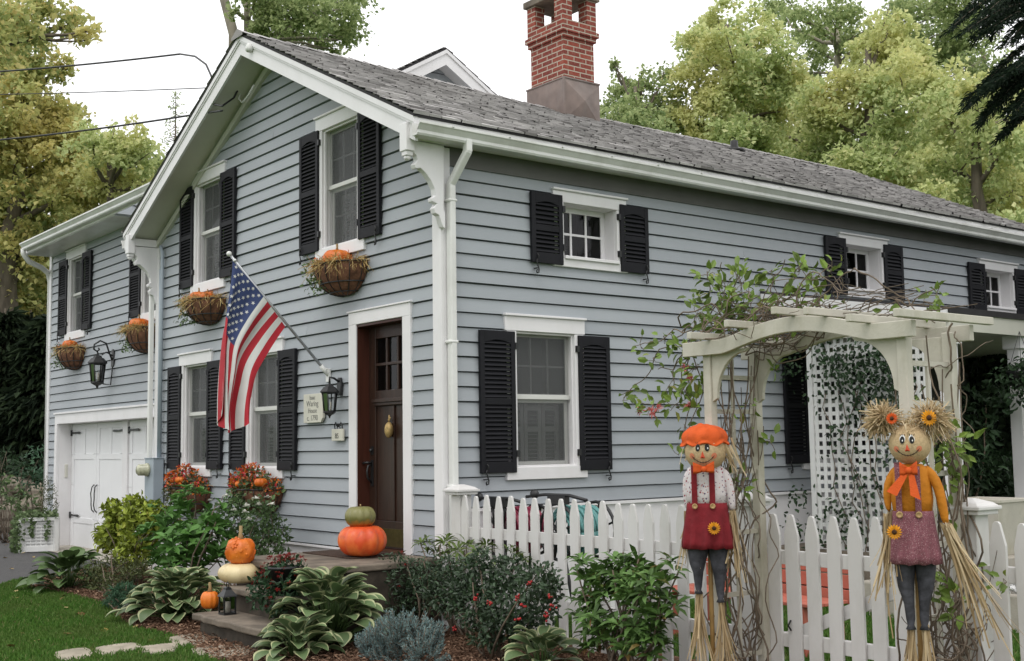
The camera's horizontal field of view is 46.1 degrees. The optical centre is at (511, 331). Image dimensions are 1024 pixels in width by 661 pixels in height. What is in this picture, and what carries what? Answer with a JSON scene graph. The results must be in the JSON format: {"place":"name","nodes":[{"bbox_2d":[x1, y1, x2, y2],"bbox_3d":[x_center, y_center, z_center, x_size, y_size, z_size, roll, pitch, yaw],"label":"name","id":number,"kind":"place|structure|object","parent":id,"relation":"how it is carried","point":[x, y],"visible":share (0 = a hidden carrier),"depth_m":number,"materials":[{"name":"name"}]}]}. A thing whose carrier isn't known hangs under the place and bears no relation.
{"place":"outdoors","nodes":[
{"label":"outdoors","id":0,"kind":"place"},
{"bbox_2d":[0,531,117,582],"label":"driveway","id":1,"kind":"structure","parent":0,"point":[21,564],"depth_m":17.00,"materials":[{"name":"concrete"}]},
{"bbox_2d":[0,444,32,538],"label":"bank shrub","id":2,"kind":"object","parent":1,"relation":"on","point":[14,464],"visible":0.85,"depth_m":21.85,"materials":[{"name":"green plant"}]},
{"bbox_2d":[0,472,39,542],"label":"bank shrub","id":3,"kind":"object","parent":1,"relation":"on","point":[10,499],"visible":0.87,"depth_m":20.93,"materials":[{"name":"green plant"}]},
{"bbox_2d":[51,545,150,568],"bbox_3d":[-6.050,3.332,17.893,0.700,0.001,5.800,3,-7,-38],"label":"garage apron","id":4,"kind":"object","parent":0,"point":[64,547],"visible":0.2,"depth_m":18.79,"materials":[{"name":"concrete"}]},
{"bbox_2d":[4,0,1023,221],"label":"sky","id":5,"kind":"structure","parent":0,"point":[489,37],"materials":[{"name":"white"}]},
{"bbox_2d":[9,536,1020,660],"bbox_3d":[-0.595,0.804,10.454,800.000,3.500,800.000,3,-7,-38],"label":"ground","id":6,"kind":"structure","parent":0,"point":[570,615],"depth_m":10.05,"materials":[{"name":"green plant"}]},
{"bbox_2d":[0,475,42,531],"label":"stone wall","id":7,"kind":"structure","parent":6,"relation":"on","point":[34,491],"depth_m":24.10,"materials":[{"name":"grey stone"}]},
{"bbox_2d":[0,305,44,482],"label":"fir tree","id":8,"kind":"object","parent":6,"relation":"on","point":[13,322],"visible":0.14,"depth_m":27.32,"materials":[{"name":"green plant"}]},
{"bbox_2d":[0,314,46,483],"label":"fir tree","id":9,"kind":"object","parent":6,"relation":"on","point":[27,354],"visible":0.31,"depth_m":26.25,"materials":[{"name":"green plant"}]},
{"bbox_2d":[11,444,43,510],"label":"bank shrub","id":10,"kind":"object","parent":6,"relation":"on","point":[40,471],"visible":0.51,"depth_m":22.75,"materials":[{"name":"green plant"}]},
{"bbox_2d":[7,475,59,553],"bbox_3d":[-7.564,2.904,19.044,0.763,1.249,0.656,1,-6,-19],"label":"ivy planter","id":11,"kind":"object","parent":6,"relation":"on","point":[32,530],"visible":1,"depth_m":18.88,"materials":[{"name":"white plastic"}]},
{"bbox_2d":[17,103,71,316],"bbox_3d":[-14.557,-0.805,36.294,5.337,12.632,5.775,3,-7,-38],"label":"maple tree","id":12,"kind":"object","parent":6,"relation":"on","point":[38,311],"visible":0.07,"depth_m":35.62,"materials":[{"name":"green plant"}]},
{"bbox_2d":[0,0,105,87],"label":"maple tree","id":13,"kind":"object","parent":6,"relation":"on","point":[18,27],"visible":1,"depth_m":23.85,"materials":[{"name":"green plant"}]},
{"bbox_2d":[0,38,106,313],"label":"maple tree","id":14,"kind":"object","parent":6,"relation":"on","point":[31,197],"visible":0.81,"depth_m":30.46,"materials":[{"name":"green plant"}]},
{"bbox_2d":[55,647,92,660],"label":"stepping stone","id":15,"kind":"object","parent":6,"relation":"on","point":[74,652],"visible":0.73,"depth_m":9.18,"materials":[{"name":"beige stone"}]},
{"bbox_2d":[46,113,166,266],"bbox_3d":[-9.668,-0.151,28.826,2.797,9.783,4.772,1,-6,-19],"label":"maple tree","id":16,"kind":"object","parent":6,"relation":"on","point":[112,155],"visible":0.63,"depth_m":28.12,"materials":[{"name":"green plant"}]},
{"bbox_2d":[0,576,231,660],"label":"grass","id":17,"kind":"structure","parent":6,"relation":"on","point":[42,617],"depth_m":10.27,"materials":[{"name":"green plant"}]},
{"bbox_2d":[95,642,141,654],"bbox_3d":[-3.078,2.500,9.406,0.413,0.058,0.444,3,-7,-38],"label":"stepping stone","id":18,"kind":"object","parent":6,"relation":"on","point":[114,647],"visible":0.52,"depth_m":9.42,"materials":[{"name":"beige stone"}]},
{"bbox_2d":[141,643,177,654],"bbox_3d":[-2.719,2.492,9.374,0.346,0.058,0.439,3,-7,-38],"label":"stepping stone","id":19,"kind":"object","parent":6,"relation":"on","point":[156,648],"visible":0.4,"depth_m":9.39,"materials":[{"name":"beige stone"}]},
{"bbox_2d":[160,91,187,153],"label":"dead spruce","id":20,"kind":"object","parent":6,"relation":"on","point":[174,121],"visible":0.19,"depth_m":44.19,"materials":[{"name":"grey plant"}]},
{"bbox_2d":[220,0,236,46],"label":"leaning trunk","id":21,"kind":"object","parent":6,"relation":"on","point":[231,27],"visible":0.18,"depth_m":35.96,"materials":[{"name":"brown plant"}]},
{"bbox_2d":[224,0,384,55],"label":"ash tree","id":22,"kind":"object","parent":6,"relation":"on","point":[288,20],"visible":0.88,"depth_m":33.70,"materials":[{"name":"green plant"}]},
{"bbox_2d":[192,552,441,649],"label":"stone steps","id":23,"kind":"structure","parent":6,"relation":"on","point":[244,625],"depth_m":9.94,"materials":[{"name":"grey stone"}]},
{"bbox_2d":[200,582,218,608],"bbox_3d":[-2.584,2.252,10.286,0.162,0.224,0.158,3,-7,-38],"label":"pumpkin","id":24,"kind":"object","parent":23,"relation":"on","point":[209,598],"visible":0.98,"depth_m":10.23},
{"bbox_2d":[218,581,236,614],"bbox_3d":[-2.359,2.205,9.975,0.126,0.268,0.126,3,-7,-38],"label":"candle lantern","id":25,"kind":"object","parent":23,"relation":"on","point":[230,605],"visible":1,"depth_m":9.95,"materials":[{"name":"black metal"}]},
{"bbox_2d":[218,563,259,583],"bbox_3d":[-2.351,2.086,10.418,0.370,0.171,0.374,3,-7,-38],"label":"pumpkin","id":26,"kind":"object","parent":23,"relation":"on","point":[231,573],"visible":0.81,"depth_m":10.28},
{"bbox_2d":[225,526,255,563],"bbox_3d":[-2.350,1.846,10.433,0.266,0.324,0.267,3,-7,-38],"label":"pumpkin","id":27,"kind":"object","parent":26,"relation":"on","point":[240,548],"visible":1,"depth_m":10.34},
{"bbox_2d":[245,552,307,617],"bbox_3d":[-1.871,2.028,9.655,0.523,0.522,0.660,1,-6,-15],"label":"potted mum","id":28,"kind":"object","parent":23,"relation":"on","point":[278,574],"visible":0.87,"depth_m":9.56,"materials":[{"name":"green plant"}]},
{"bbox_2d":[303,549,401,558],"bbox_3d":[-1.452,2.006,10.879,0.520,0.011,0.880,3,-7,-38],"label":"doormat","id":29,"kind":"object","parent":23,"relation":"on","point":[338,553],"visible":0.69,"depth_m":10.75,"materials":[{"name":"brown fabric"}]},
{"bbox_2d":[338,525,386,555],"bbox_3d":[-1.310,1.836,10.564,0.434,0.257,0.432,3,-7,-38],"label":"pumpkin","id":30,"kind":"object","parent":29,"relation":"on","point":[371,540],"visible":0.98,"depth_m":10.41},
{"bbox_2d":[345,504,375,526],"bbox_3d":[-1.337,1.618,10.601,0.277,0.199,0.278,3,-7,-38],"label":"pumpkin","id":31,"kind":"object","parent":30,"relation":"on","point":[360,516],"visible":1,"depth_m":10.50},
{"bbox_2d":[31,567,695,660],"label":"mulch bed","id":32,"kind":"object","parent":6,"relation":"on","point":[489,658],"visible":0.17,"depth_m":9.12,"materials":[{"name":"brown wood"}]},
{"bbox_2d":[15,546,108,593],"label":"hosta","id":33,"kind":"object","parent":32,"relation":"on","point":[71,557],"visible":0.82,"depth_m":13.51,"materials":[{"name":"green plant"}]},
{"bbox_2d":[78,552,151,596],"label":"azalea bush","id":34,"kind":"object","parent":32,"relation":"on","point":[108,579],"visible":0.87,"depth_m":12.95,"materials":[{"name":"green plant"}]},
{"bbox_2d":[99,580,150,615],"bbox_3d":[-3.735,2.549,11.489,0.380,0.375,0.992,3,-7,-38],"label":"juniper mound","id":35,"kind":"object","parent":32,"relation":"on","point":[115,598],"visible":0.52,"depth_m":11.39,"materials":[{"name":"green plant"}]},
{"bbox_2d":[91,489,180,581],"bbox_3d":[-4.482,2.418,14.104,0.820,1.153,2.562,3,-7,-38],"label":"euonymus bush","id":36,"kind":"object","parent":32,"relation":"on","point":[116,529],"visible":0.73,"depth_m":13.79,"materials":[{"name":"green plant"}]},
{"bbox_2d":[105,566,229,624],"bbox_3d":[-3.086,2.411,11.063,1.193,0.502,1.209,3,-7,-38],"label":"hosta","id":37,"kind":"object","parent":32,"relation":"on","point":[172,584],"visible":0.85,"depth_m":10.92,"materials":[{"name":"green plant"}]},
{"bbox_2d":[132,484,237,596],"bbox_3d":[-3.344,2.177,12.274,0.832,1.251,1.945,3,-7,-38],"label":"hydrangea bush","id":38,"kind":"object","parent":32,"relation":"on","point":[192,535],"visible":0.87,"depth_m":12.12,"materials":[{"name":"green plant"}]},
{"bbox_2d":[169,634,214,646],"bbox_3d":[-2.604,2.531,9.808,0.408,0.058,0.540,3,-7,-38],"label":"stepping stone","id":39,"kind":"object","parent":32,"relation":"on","point":[182,640],"visible":0.36,"depth_m":9.76,"materials":[{"name":"beige stone"}]},
{"bbox_2d":[192,644,252,657],"bbox_3d":[-2.195,2.472,9.252,0.487,0.058,0.532,3,-7,-38],"label":"stepping stone","id":40,"kind":"object","parent":32,"relation":"on","point":[203,651],"visible":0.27,"depth_m":9.18,"materials":[{"name":"grey stone"}]},
{"bbox_2d":[201,491,294,584],"bbox_3d":[-2.588,2.186,12.021,0.596,1.163,1.859,3,-7,-38],"label":"rose bush","id":41,"kind":"object","parent":32,"relation":"on","point":[249,527],"visible":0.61,"depth_m":11.88,"materials":[{"name":"green plant"}]},
{"bbox_2d":[249,613,349,660],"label":"hosta","id":42,"kind":"object","parent":32,"relation":"on","point":[294,626],"visible":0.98,"depth_m":8.86,"materials":[{"name":"green plant"}]},
{"bbox_2d":[260,566,389,653],"bbox_3d":[-1.444,2.149,9.400,1.162,0.658,1.127,3,-7,-38],"label":"hosta","id":43,"kind":"object","parent":32,"relation":"on","point":[331,585],"visible":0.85,"depth_m":9.28,"materials":[{"name":"green plant"}]},
{"bbox_2d":[354,606,450,660],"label":"bush","id":44,"kind":"object","parent":32,"relation":"on","point":[406,635],"visible":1,"depth_m":8.46,"materials":[{"name":"green plant"}]},
{"bbox_2d":[378,551,463,630],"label":"azalea bush","id":45,"kind":"object","parent":32,"relation":"on","point":[421,578],"visible":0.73,"depth_m":9.73,"materials":[{"name":"green plant"}]},
{"bbox_2d":[392,533,532,638],"bbox_3d":[-0.403,2.082,9.761,0.431,0.877,1.710,3,-7,-38],"label":"pieris bush","id":46,"kind":"object","parent":32,"relation":"on","point":[452,621],"visible":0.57,"depth_m":9.84,"materials":[{"name":"green plant"}]},
{"bbox_2d":[430,544,567,659],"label":"berry bush","id":47,"kind":"object","parent":32,"relation":"on","point":[486,615],"visible":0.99,"depth_m":8.62,"materials":[{"name":"green plant"}]},
{"bbox_2d":[475,493,558,622],"bbox_3d":[0.035,1.977,10.451,0.492,1.153,0.764,3,-7,-38],"label":"patio chair","id":48,"kind":"object","parent":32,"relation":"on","point":[504,500],"visible":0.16,"depth_m":10.35,"materials":[{"name":"black metal"}]},
{"bbox_2d":[501,625,582,660],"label":"hosta","id":49,"kind":"object","parent":32,"relation":"on","point":[547,637],"visible":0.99,"depth_m":8.20,"materials":[{"name":"green plant"}]},
{"bbox_2d":[525,489,613,600],"bbox_3d":[0.513,1.890,9.842,0.492,1.197,0.764,3,-7,-38],"label":"patio chair","id":50,"kind":"object","parent":32,"relation":"on","point":[554,498],"visible":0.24,"depth_m":9.73,"materials":[{"name":"black metal"}]},
{"bbox_2d":[562,544,691,660],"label":"peony bush","id":51,"kind":"object","parent":32,"relation":"on","point":[621,583],"visible":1,"depth_m":7.72,"materials":[{"name":"green plant"}]},
{"bbox_2d":[676,423,753,660],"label":"scarecrow","id":52,"kind":"object","parent":32,"relation":"on","point":[710,529],"visible":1,"depth_m":7.09,"materials":[{"name":"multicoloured fabric"}]},
{"bbox_2d":[857,395,1023,660],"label":"scarecrow","id":53,"kind":"object","parent":32,"relation":"on","point":[910,550],"visible":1,"depth_m":5.97,"materials":[{"name":"multicoloured fabric"}]},
{"bbox_2d":[19,0,1023,628],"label":"house","id":54,"kind":"structure","parent":6,"relation":"on","point":[545,248],"depth_m":12.49,"materials":[{"name":"paint"}]},
{"bbox_2d":[49,341,85,369],"bbox_3d":[-7.179,0.375,19.446,0.547,0.494,1.055,3,-7,-38],"label":"wall basket","id":55,"kind":"object","parent":54,"relation":"attached to","point":[71,357],"depth_m":19.25,"materials":[{"name":"brown wicker"}]},
{"bbox_2d":[64,243,87,340],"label":"window","id":56,"kind":"structure","parent":54,"relation":"in","point":[74,255],"depth_m":19.98,"materials":[{"name":"white paint"}]},
{"bbox_2d":[69,421,122,550],"bbox_3d":[-6.651,2.511,19.197,0.098,2.120,2.453,3,-7,-38],"label":"garage door","id":57,"kind":"structure","parent":54,"relation":"in","point":[96,467],"depth_m":19.35,"materials":[{"name":"paint"}]},
{"bbox_2d":[88,340,114,388],"bbox_3d":[-6.172,0.489,18.076,0.388,0.733,0.275,3,-7,-38],"label":"wall lantern","id":58,"kind":"object","parent":54,"relation":"attached to","point":[97,359],"depth_m":18.01,"materials":[{"name":"black metal"}]},
{"bbox_2d":[0,87,205,94],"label":"power cable","id":59,"kind":"object","parent":54,"relation":"attached to","point":[106,91],"visible":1,"depth_m":14.71,"materials":[{"name":"black rubber"}]},
{"bbox_2d":[0,53,211,76],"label":"power cable","id":60,"kind":"object","parent":54,"relation":"attached to","point":[200,60],"visible":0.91,"depth_m":15.13,"materials":[{"name":"black rubber"}]},
{"bbox_2d":[0,110,222,140],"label":"power cable","id":61,"kind":"object","parent":54,"relation":"attached to","point":[215,111],"visible":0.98,"depth_m":14.98,"materials":[{"name":"black rubber"}]},
{"bbox_2d":[115,318,154,353],"bbox_3d":[-5.295,0.068,17.017,0.576,0.470,1.077,3,-7,-38],"label":"wall basket","id":62,"kind":"object","parent":54,"relation":"attached to","point":[136,336],"depth_m":16.87,"materials":[{"name":"brown wicker"}]},
{"bbox_2d":[128,418,153,558],"bbox_3d":[-5.027,2.289,17.122,0.098,2.120,2.453,3,-7,-38],"label":"garage door","id":63,"kind":"structure","parent":54,"relation":"in","point":[137,431],"depth_m":17.89,"materials":[{"name":"paint"}]},
{"bbox_2d":[138,269,155,320],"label":"window","id":64,"kind":"structure","parent":54,"relation":"in","point":[144,279],"depth_m":17.36,"materials":[{"name":"white paint"}]},
{"bbox_2d":[136,245,163,506],"bbox_3d":[-4.625,0.570,15.386,0.280,3.402,0.310,3,-7,-38],"label":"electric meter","id":65,"kind":"object","parent":54,"relation":"attached to","point":[151,470],"visible":0.96,"depth_m":15.31,"materials":[{"name":"grey paint"}]},
{"bbox_2d":[161,463,212,517],"bbox_3d":[-3.939,1.928,14.403,0.505,0.738,1.269,3,-7,-38],"label":"wall basket","id":66,"kind":"object","parent":54,"relation":"attached to","point":[174,488],"depth_m":14.21,"materials":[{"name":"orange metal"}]},
{"bbox_2d":[177,348,214,476],"bbox_3d":[-3.606,1.006,14.766,0.670,1.510,0.980,3,-7,-38],"label":"window","id":67,"kind":"structure","parent":54,"relation":"in","point":[194,363],"depth_m":14.88,"materials":[{"name":"white paint"}]},
{"bbox_2d":[171,289,228,326],"bbox_3d":[-3.728,-0.281,14.257,0.551,0.409,1.090,3,-7,-38],"label":"wall basket","id":68,"kind":"object","parent":54,"relation":"attached to","point":[207,310],"depth_m":14.09,"materials":[{"name":"brown wicker"}]},
{"bbox_2d":[190,160,226,292],"bbox_3d":[-3.436,-1.223,14.717,0.670,1.507,0.980,3,-7,-38],"label":"window","id":69,"kind":"structure","parent":54,"relation":"in","point":[207,196],"depth_m":14.82,"materials":[{"name":"white paint"}]},
{"bbox_2d":[226,462,291,513],"bbox_3d":[-2.790,1.713,12.966,0.533,0.645,1.081,3,-7,-38],"label":"wall basket","id":70,"kind":"object","parent":54,"relation":"attached to","point":[247,489],"depth_m":12.79,"materials":[{"name":"orange metal"}]},
{"bbox_2d":[245,336,285,478],"bbox_3d":[-2.488,0.854,13.338,0.670,1.510,0.980,3,-7,-38],"label":"window","id":71,"kind":"structure","parent":54,"relation":"in","point":[261,430],"depth_m":13.45,"materials":[{"name":"white paint"}]},
{"bbox_2d":[217,251,330,432],"bbox_3d":[-2.284,0.114,11.727,1.188,1.729,0.232,3,-7,-38],"label":"house flag","id":72,"kind":"object","parent":54,"relation":"attached to","point":[254,327],"visible":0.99,"depth_m":11.50,"materials":[{"name":"multicoloured fabric"}]},
{"bbox_2d":[304,393,324,422],"bbox_3d":[-2.007,0.776,12.202,0.030,0.294,0.399,3,-7,-38],"label":"house plaque","id":73,"kind":"object","parent":54,"relation":"attached to","point":[313,408],"visible":1,"depth_m":12.18,"materials":[{"name":"beige paint"}]},
{"bbox_2d":[320,377,342,417],"bbox_3d":[-1.767,0.642,11.760,0.222,0.408,0.183,3,-7,-38],"label":"wall lantern","id":74,"kind":"object","parent":54,"relation":"attached to","point":[328,388],"depth_m":11.71,"materials":[{"name":"black metal"}]},
{"bbox_2d":[299,250,372,296],"bbox_3d":[-1.754,-0.561,11.771,0.574,0.424,1.096,3,-7,-38],"label":"wall basket","id":75,"kind":"object","parent":54,"relation":"attached to","point":[338,277],"depth_m":11.60,"materials":[{"name":"black metal"}]},
{"bbox_2d":[332,422,344,440],"bbox_3d":[-1.707,0.978,11.803,0.029,0.187,0.215,3,-7,-38],"label":"number sign","id":76,"kind":"object","parent":54,"relation":"attached to","point":[337,434],"visible":1,"depth_m":11.78,"materials":[{"name":"beige paint"}]},
{"bbox_2d":[313,105,367,259],"bbox_3d":[-1.489,-1.488,12.230,0.670,1.507,0.980,3,-7,-38],"label":"window","id":77,"kind":"structure","parent":54,"relation":"in","point":[336,127],"depth_m":12.33,"materials":[{"name":"white paint"}]},
{"bbox_2d":[362,323,403,549],"bbox_3d":[-0.969,0.986,11.432,0.574,2.105,0.823,3,-7,-38],"label":"door","id":78,"kind":"structure","parent":54,"relation":"in","point":[385,461],"depth_m":11.40,"materials":[{"name":"brown wood"}]},
{"bbox_2d":[501,313,587,479],"bbox_3d":[0.137,0.630,11.396,0.980,1.510,0.670,3,-7,-38],"label":"window","id":79,"kind":"structure","parent":54,"relation":"in","point":[546,358],"depth_m":11.39,"materials":[{"name":"white paint"}]},
{"bbox_2d":[550,187,627,273],"bbox_3d":[0.551,-0.933,11.942,0.970,0.777,0.764,3,-7,-38],"label":"window","id":80,"kind":"structure","parent":54,"relation":"in","point":[591,235],"depth_m":11.89,"materials":[{"name":"white paint"}]},
{"bbox_2d":[801,349,856,468],"bbox_3d":[3.414,0.824,13.940,0.980,1.510,0.670,3,-7,-38],"label":"window","id":81,"kind":"structure","parent":54,"relation":"in","point":[805,465],"depth_m":13.93,"materials":[{"name":"white paint"}]},
{"bbox_2d":[837,232,889,300],"bbox_3d":[3.988,-0.730,14.610,0.970,0.777,0.764,3,-7,-38],"label":"window","id":82,"kind":"structure","parent":54,"relation":"in","point":[864,252],"depth_m":14.58,"materials":[{"name":"white paint"}]},
{"bbox_2d":[806,338,937,551],"bbox_3d":[3.572,1.293,12.019,0.040,2.500,1.440,3,-7,-38],"label":"lattice trellis","id":83,"kind":"object","parent":54,"relation":"on","point":[815,439],"visible":0.27,"depth_m":12.28,"materials":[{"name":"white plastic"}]},
{"bbox_2d":[769,333,937,551],"bbox_3d":[3.379,1.151,12.150,0.219,2.574,2.080,3,-7,-38],"label":"ivy vine","id":84,"kind":"object","parent":83,"relation":"attached to","point":[860,378],"visible":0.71,"depth_m":12.11,"materials":[{"name":"green plant"}]},
{"bbox_2d":[913,367,942,522],"bbox_3d":[5.177,1.437,14.887,0.860,1.990,0.026,3,-7,-38],"label":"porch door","id":85,"kind":"structure","parent":54,"relation":"in","point":[934,376],"depth_m":15.02,"materials":[{"name":"black"}]},
{"bbox_2d":[934,382,1013,513],"bbox_3d":[4.625,1.353,12.243,0.866,1.692,0.938,0,-5,-5],"label":"potted shrub","id":86,"kind":"object","parent":54,"relation":"on","point":[982,458],"visible":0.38,"depth_m":12.12,"materials":[{"name":"green plant"}]},
{"bbox_2d":[941,439,1014,496],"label":"potted shrub","id":87,"kind":"object","parent":54,"relation":"on","point":[999,489],"visible":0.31,"depth_m":12.78,"materials":[{"name":"green plant"}]},
{"bbox_2d":[958,354,1012,473],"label":"porch vine","id":88,"kind":"object","parent":54,"relation":"attached to","point":[986,365],"visible":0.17,"depth_m":15.12,"materials":[{"name":"green plant"}]},
{"bbox_2d":[976,258,1018,312],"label":"window","id":89,"kind":"structure","parent":54,"relation":"in","point":[1000,286],"depth_m":16.39,"materials":[{"name":"white paint"}]},
{"bbox_2d":[981,331,1023,410],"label":"hanging basket","id":90,"kind":"object","parent":54,"relation":"hanging from","point":[1014,376],"visible":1,"depth_m":11.76,"materials":[{"name":"green plant"}]},
{"bbox_2d":[443,484,773,660],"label":"picket fence","id":91,"kind":"object","parent":6,"relation":"on","point":[465,521],"visible":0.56,"depth_m":8.86,"materials":[{"name":"white paint"}]},
{"bbox_2d":[600,55,696,134],"bbox_3d":[3.126,-1.358,30.099,2.932,12.033,5.512,-3,-6,18],"label":"birch tree","id":92,"kind":"object","parent":6,"relation":"on","point":[633,109],"visible":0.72,"depth_m":31.02,"materials":[{"name":"green plant"}]},
{"bbox_2d":[654,0,813,154],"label":"maple tree","id":93,"kind":"object","parent":6,"relation":"on","point":[755,88],"visible":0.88,"depth_m":31.17,"materials":[{"name":"green plant"}]},
{"bbox_2d":[672,556,849,657],"bbox_3d":[1.863,2.087,9.378,0.480,0.670,1.562,3,-7,-38],"label":"garden bench","id":94,"kind":"object","parent":6,"relation":"on","point":[824,583],"visible":0.09,"depth_m":9.11,"materials":[{"name":"pink paint"}]},
{"bbox_2d":[699,82,959,203],"bbox_3d":[8.986,-1.462,35.316,7.957,13.113,5.859,-2,-6,12],"label":"maple tree","id":95,"kind":"object","parent":6,"relation":"on","point":[795,135],"visible":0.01,"depth_m":36.25,"materials":[{"name":"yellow plant"}]},
{"bbox_2d":[682,306,993,660],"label":"garden arbor","id":96,"kind":"object","parent":6,"relation":"on","point":[893,339],"visible":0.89,"depth_m":6.73,"materials":[{"name":"white wood"}]},
{"bbox_2d":[619,251,975,660],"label":"honeysuckle vine","id":97,"kind":"object","parent":96,"relation":"attached to","point":[728,312],"visible":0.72,"depth_m":7.38,"materials":[{"name":"green plant"}]},
{"bbox_2d":[767,514,955,660],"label":"garden gate","id":98,"kind":"structure","parent":96,"relation":"attached to","point":[798,637],"depth_m":7.12,"materials":[{"name":"white paint"}]},
{"bbox_2d":[895,322,1010,660],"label":"honeysuckle vine","id":99,"kind":"object","parent":96,"relation":"attached to","point":[945,578],"visible":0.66,"depth_m":6.31,"materials":[{"name":"green plant"}]},
{"bbox_2d":[776,5,967,189],"bbox_3d":[8.717,-1.844,29.054,4.717,12.641,5.464,-3,-6,19],"label":"maple tree","id":100,"kind":"object","parent":6,"relation":"on","point":[878,86],"visible":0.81,"depth_m":28.90,"materials":[{"name":"green plant"}]},
{"bbox_2d":[754,0,1020,100],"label":"ash tree","id":101,"kind":"object","parent":6,"relation":"on","point":[820,35],"visible":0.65,"depth_m":37.71,"materials":[{"name":"green plant"}]},
{"bbox_2d":[864,580,1018,632],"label":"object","id":102,"kind":"object","parent":6,"relation":"on","point":[1013,605],"depth_m":9.71,"materials":[{"name":"concrete"}]},
{"bbox_2d":[899,56,1023,223],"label":"maple tree","id":103,"kind":"object","parent":6,"relation":"on","point":[982,190],"visible":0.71,"depth_m":25.44,"materials":[{"name":"green plant"}]},
{"bbox_2d":[915,22,1023,211],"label":"oak tree","id":104,"kind":"object","parent":6,"relation":"on","point":[945,52],"visible":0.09,"depth_m":37.31,"materials":[{"name":"green plant"}]},
{"bbox_2d":[939,0,1023,148],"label":"hemlock tree","id":105,"kind":"object","parent":6,"relation":"on","point":[1004,79],"visible":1,"depth_m":11.59,"materials":[{"name":"green plant"}]},
{"bbox_2d":[947,496,1023,566],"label":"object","id":106,"kind":"object","parent":6,"relation":"on","point":[1009,516],"visible":0.28,"depth_m":10.88,"materials":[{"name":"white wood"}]},
{"bbox_2d":[949,498,1023,660],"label":"picket fence","id":107,"kind":"object","parent":6,"relation":"on","point":[979,510],"visible":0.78,"depth_m":6.31,"materials":[{"name":"white paint"}]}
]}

